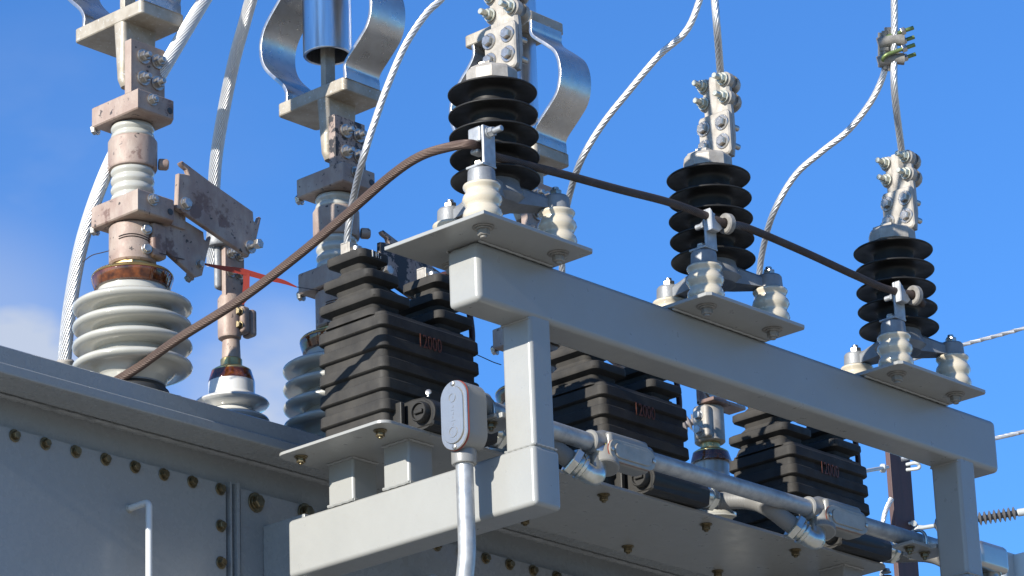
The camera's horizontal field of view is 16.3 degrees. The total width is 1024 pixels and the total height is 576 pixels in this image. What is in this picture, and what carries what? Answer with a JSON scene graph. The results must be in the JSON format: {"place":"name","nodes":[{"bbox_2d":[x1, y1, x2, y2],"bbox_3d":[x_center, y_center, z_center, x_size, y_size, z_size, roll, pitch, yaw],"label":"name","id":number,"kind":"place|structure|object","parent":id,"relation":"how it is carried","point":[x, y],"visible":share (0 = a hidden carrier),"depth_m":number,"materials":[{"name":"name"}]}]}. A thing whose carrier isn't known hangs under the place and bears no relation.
{"place":"outdoors","nodes":[
{"label":"outdoors","id":0,"kind":"place"},
{"bbox_2d":[0,0,1023,575],"label":"sky","id":1,"kind":"structure","parent":0,"point":[805,69],"materials":[{"name":"blue"}]},
{"bbox_2d":[683,414,693,431],"bbox_3d":[0.449,0.356,9.301,0.175,0.074,0.044,-5,-20,7],"label":"line insulator","id":2,"kind":"object","parent":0,"point":[689,423],"visible":0.26,"depth_m":9.29,"materials":[{"name":"grey ceramic"}]},
{"label":"ground","id":3,"kind":"structure","parent":0,"visible":0},
{"bbox_2d":[0,345,707,575],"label":"transformer tank","id":4,"kind":"object","parent":3,"relation":"on","point":[103,475],"visible":0.77,"depth_m":7.06,"materials":[{"name":"grey metal"}]},
{"bbox_2d":[72,39,263,395],"bbox_3d":[-0.689,-0.127,7.190,0.237,0.744,0.398,-61,-61,67],"label":"transformer bushing","id":5,"kind":"object","parent":4,"relation":"on","point":[131,309],"visible":0.86,"depth_m":7.14,"materials":[{"name":"grey ceramic"}]},
{"bbox_2d":[82,250,108,262],"bbox_3d":[-0.833,-0.066,7.176,0.077,0.016,0.014,-16,-24,34],"label":"tie wire","id":6,"kind":"object","parent":5,"relation":"attached to","point":[95,254],"visible":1,"depth_m":7.19,"materials":[{"name":"grey metal"}]},
{"bbox_2d":[68,0,182,89],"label":"bus connector","id":7,"kind":"object","parent":5,"relation":"attached to","point":[102,29],"visible":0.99,"depth_m":7.29,"materials":[{"name":"metal"}]},
{"bbox_2d":[57,0,211,359],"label":"stranded cable","id":8,"kind":"object","parent":5,"relation":"attached to","point":[186,29],"visible":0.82,"depth_m":7.22,"materials":[{"name":"metal"}]},
{"bbox_2d":[57,359,73,364],"bbox_3d":[-0.900,0.190,7.190,0.036,0.097,0.064,-1,-20,-2],"label":"cable boss","id":9,"kind":"object","parent":8,"relation":"attached to","point":[69,361],"visible":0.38,"depth_m":7.18,"materials":[{"name":"metal"}]},
{"bbox_2d":[114,139,926,379],"bbox_3d":[0.144,-0.006,7.073,1.794,0.364,0.632,5,-21,-18],"label":"ground cable","id":10,"kind":"object","parent":5,"relation":"attached to","point":[348,212],"visible":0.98,"depth_m":6.92,"materials":[{"name":"brown metal"}]},
{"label":"tie wire","id":11,"kind":"object","parent":5,"relation":"attached to","visible":0},
{"bbox_2d":[205,263,296,304],"bbox_3d":[-0.532,-0.008,7.250,0.188,0.080,0.027,1,-20,-9],"label":"flag tape","id":12,"kind":"object","parent":11,"relation":"hanging from","point":[246,274],"visible":0.81,"depth_m":7.25,"materials":[{"name":"red plastic"}]},
{"bbox_2d":[196,233,269,420],"bbox_3d":[-0.591,0.104,7.507,0.158,0.518,0.158,-19,-26,39],"label":"bushing","id":13,"kind":"object","parent":4,"relation":"on","point":[231,383],"visible":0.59,"depth_m":7.48,"materials":[{"name":"grey metal"}]},
{"bbox_2d":[206,0,256,266],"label":"stranded cable","id":14,"kind":"object","parent":13,"relation":"attached to","point":[229,83],"visible":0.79,"depth_m":7.55,"materials":[{"name":"metal"}]},
{"bbox_2d":[282,114,440,436],"bbox_3d":[-0.296,0.006,7.593,0.237,0.744,0.398,-61,-61,67],"label":"transformer bushing","id":15,"kind":"object","parent":4,"relation":"on","point":[327,191],"visible":0.3,"depth_m":7.59,"materials":[{"name":"grey ceramic"}]},
{"bbox_2d":[259,0,404,162],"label":"bus connector","id":16,"kind":"object","parent":15,"relation":"on","point":[324,27],"visible":0.98,"depth_m":7.74,"materials":[{"name":"metal"}]},
{"bbox_2d":[485,183,624,452],"bbox_3d":[0.114,0.129,8.023,0.242,0.744,0.397,-63,-63,67],"label":"transformer bushing","id":17,"kind":"object","parent":4,"relation":"on","point":[532,220],"visible":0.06,"depth_m":8.01,"materials":[{"name":"grey ceramic"}]},
{"bbox_2d":[449,0,590,222],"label":"bus connector","id":18,"kind":"object","parent":17,"relation":"on","point":[556,122],"visible":0.46,"depth_m":8.13,"materials":[{"name":"metal"}]},
{"bbox_2d":[279,210,997,575],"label":"support frame","id":19,"kind":"object","parent":4,"relation":"attached to","point":[519,290],"visible":1,"depth_m":7.10,"materials":[{"name":"grey metal"}]},
{"bbox_2d":[294,241,506,464],"bbox_3d":[-0.208,0.137,7.156,0.312,0.456,0.358,-19,-26,39],"label":"voltage transformer","id":20,"kind":"object","parent":19,"relation":"on","point":[387,355],"visible":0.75,"depth_m":7.08,"materials":[{"name":"black rubber"}]},
{"bbox_2d":[344,0,444,242],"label":"stranded cable","id":21,"kind":"object","parent":20,"relation":"attached to","point":[421,20],"visible":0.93,"depth_m":7.09,"materials":[{"name":"metal"}]},
{"bbox_2d":[432,0,576,274],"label":"surge arrester","id":22,"kind":"object","parent":19,"relation":"on","point":[492,90],"visible":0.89,"depth_m":6.87,"materials":[{"name":"black rubber"}]},
{"bbox_2d":[466,124,503,170],"bbox_3d":[-0.048,-0.267,6.750,0.076,0.083,0.040,-19,-26,39],"label":"cable clip","id":23,"kind":"object","parent":22,"relation":"attached to","point":[484,135],"visible":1,"depth_m":6.75,"materials":[{"name":"metal"}]},
{"bbox_2d":[521,342,720,553],"bbox_3d":[0.237,0.288,7.613,0.312,0.456,0.358,-19,-26,39],"label":"voltage transformer","id":24,"kind":"object","parent":19,"relation":"on","point":[590,392],"visible":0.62,"depth_m":7.54,"materials":[{"name":"black rubber"}]},
{"bbox_2d":[559,0,702,272],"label":"stranded cable","id":25,"kind":"object","parent":24,"relation":"attached to","point":[643,73],"visible":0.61,"depth_m":7.46,"materials":[{"name":"metal"}]},
{"bbox_2d":[653,72,789,339],"bbox_3d":[0.386,-0.168,7.385,0.259,0.582,0.286,-19,-26,39],"label":"surge arrester","id":26,"kind":"object","parent":19,"relation":"on","point":[711,177],"visible":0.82,"depth_m":7.33,"materials":[{"name":"black rubber"}]},
{"bbox_2d":[689,208,735,252],"bbox_3d":[0.407,-0.115,7.212,0.084,0.083,0.061,-19,-26,39],"label":"cable clip","id":27,"kind":"object","parent":26,"relation":"attached to","point":[711,226],"visible":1,"depth_m":7.20,"materials":[{"name":"metal"}]},
{"bbox_2d":[711,0,723,72],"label":"stranded cable","id":28,"kind":"object","parent":26,"relation":"attached to","point":[717,36],"visible":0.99,"depth_m":7.41,"materials":[{"name":"metal"}]},
{"bbox_2d":[441,380,1008,575],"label":"conduit","id":29,"kind":"object","parent":19,"relation":"attached to","point":[472,416],"visible":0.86,"depth_m":7.12,"materials":[{"name":"metal"}]},
{"bbox_2d":[712,403,901,575],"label":"voltage transformer","id":30,"kind":"object","parent":19,"relation":"on","point":[780,454],"visible":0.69,"depth_m":7.99,"materials":[{"name":"black rubber"}]},
{"bbox_2d":[754,69,887,298],"bbox_3d":[0.644,-0.176,7.942,0.119,0.654,0.596,11,-24,-31],"label":"stranded cable","id":31,"kind":"object","parent":30,"relation":"attached to","point":[833,142],"visible":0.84,"depth_m":7.90,"materials":[{"name":"metal"}]},
{"bbox_2d":[841,150,971,404],"bbox_3d":[0.815,-0.022,7.825,0.259,0.582,0.286,-19,-26,39],"label":"surge arrester","id":32,"kind":"object","parent":19,"relation":"on","point":[891,251],"visible":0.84,"depth_m":7.78,"materials":[{"name":"black rubber"}]},
{"bbox_2d":[890,0,904,150],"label":"stranded cable","id":33,"kind":"object","parent":32,"relation":"attached to","point":[894,87],"visible":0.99,"depth_m":7.83,"materials":[{"name":"metal"}]},
{"bbox_2d":[876,26,915,70],"bbox_3d":[0.843,-0.527,7.843,0.088,0.096,0.050,-4,-20,6],"label":"parallel clamp","id":34,"kind":"object","parent":33,"relation":"attached to","point":[886,39],"visible":1,"depth_m":7.83,"materials":[{"name":"silver metal"}]},
{"bbox_2d":[879,281,922,322],"bbox_3d":[0.836,0.031,7.652,0.084,0.083,0.061,-19,-26,39],"label":"cable clip","id":35,"kind":"object","parent":32,"relation":"attached to","point":[900,298],"visible":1,"depth_m":7.64,"materials":[{"name":"metal"}]},
{"bbox_2d":[691,390,745,519],"bbox_3d":[0.466,0.385,8.306,0.140,0.466,0.150,-19,-26,39],"label":"bushing","id":36,"kind":"object","parent":4,"relation":"on","point":[709,410],"visible":0.43,"depth_m":8.28,"materials":[{"name":"grey metal"}]},
{"bbox_2d":[866,452,920,575],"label":"steel column","id":37,"kind":"structure","parent":3,"relation":"on","point":[900,491],"depth_m":10.99,"materials":[{"name":"metal"}]},
{"bbox_2d":[880,497,893,575],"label":"stranded cable","id":38,"kind":"object","parent":37,"relation":"attached to","point":[886,508],"visible":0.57,"depth_m":10.92,"materials":[{"name":"metal"}]},
{"bbox_2d":[901,430,1023,461],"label":"line wire","id":39,"kind":"object","parent":37,"relation":"attached to","point":[1008,435],"visible":0.34,"depth_m":10.99,"materials":[{"name":"metal"}]},
{"bbox_2d":[908,507,1023,530],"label":"line insulator","id":40,"kind":"object","parent":37,"relation":"attached to","point":[999,515],"visible":0.56,"depth_m":10.99,"materials":[{"name":"grey ceramic"}]},
{"bbox_2d":[913,326,1023,360],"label":"line wire","id":41,"kind":"object","parent":37,"relation":"attached to","point":[989,337],"visible":0.34,"depth_m":10.99,"materials":[{"name":"metal"}]},
{"bbox_2d":[1001,552,1023,575],"bbox_3d":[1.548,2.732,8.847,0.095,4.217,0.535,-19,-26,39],"label":"cabinet","id":42,"kind":"object","parent":3,"relation":"on","point":[1016,564],"visible":0.39,"depth_m":9.38,"materials":[{"name":"metal"}]}
]}

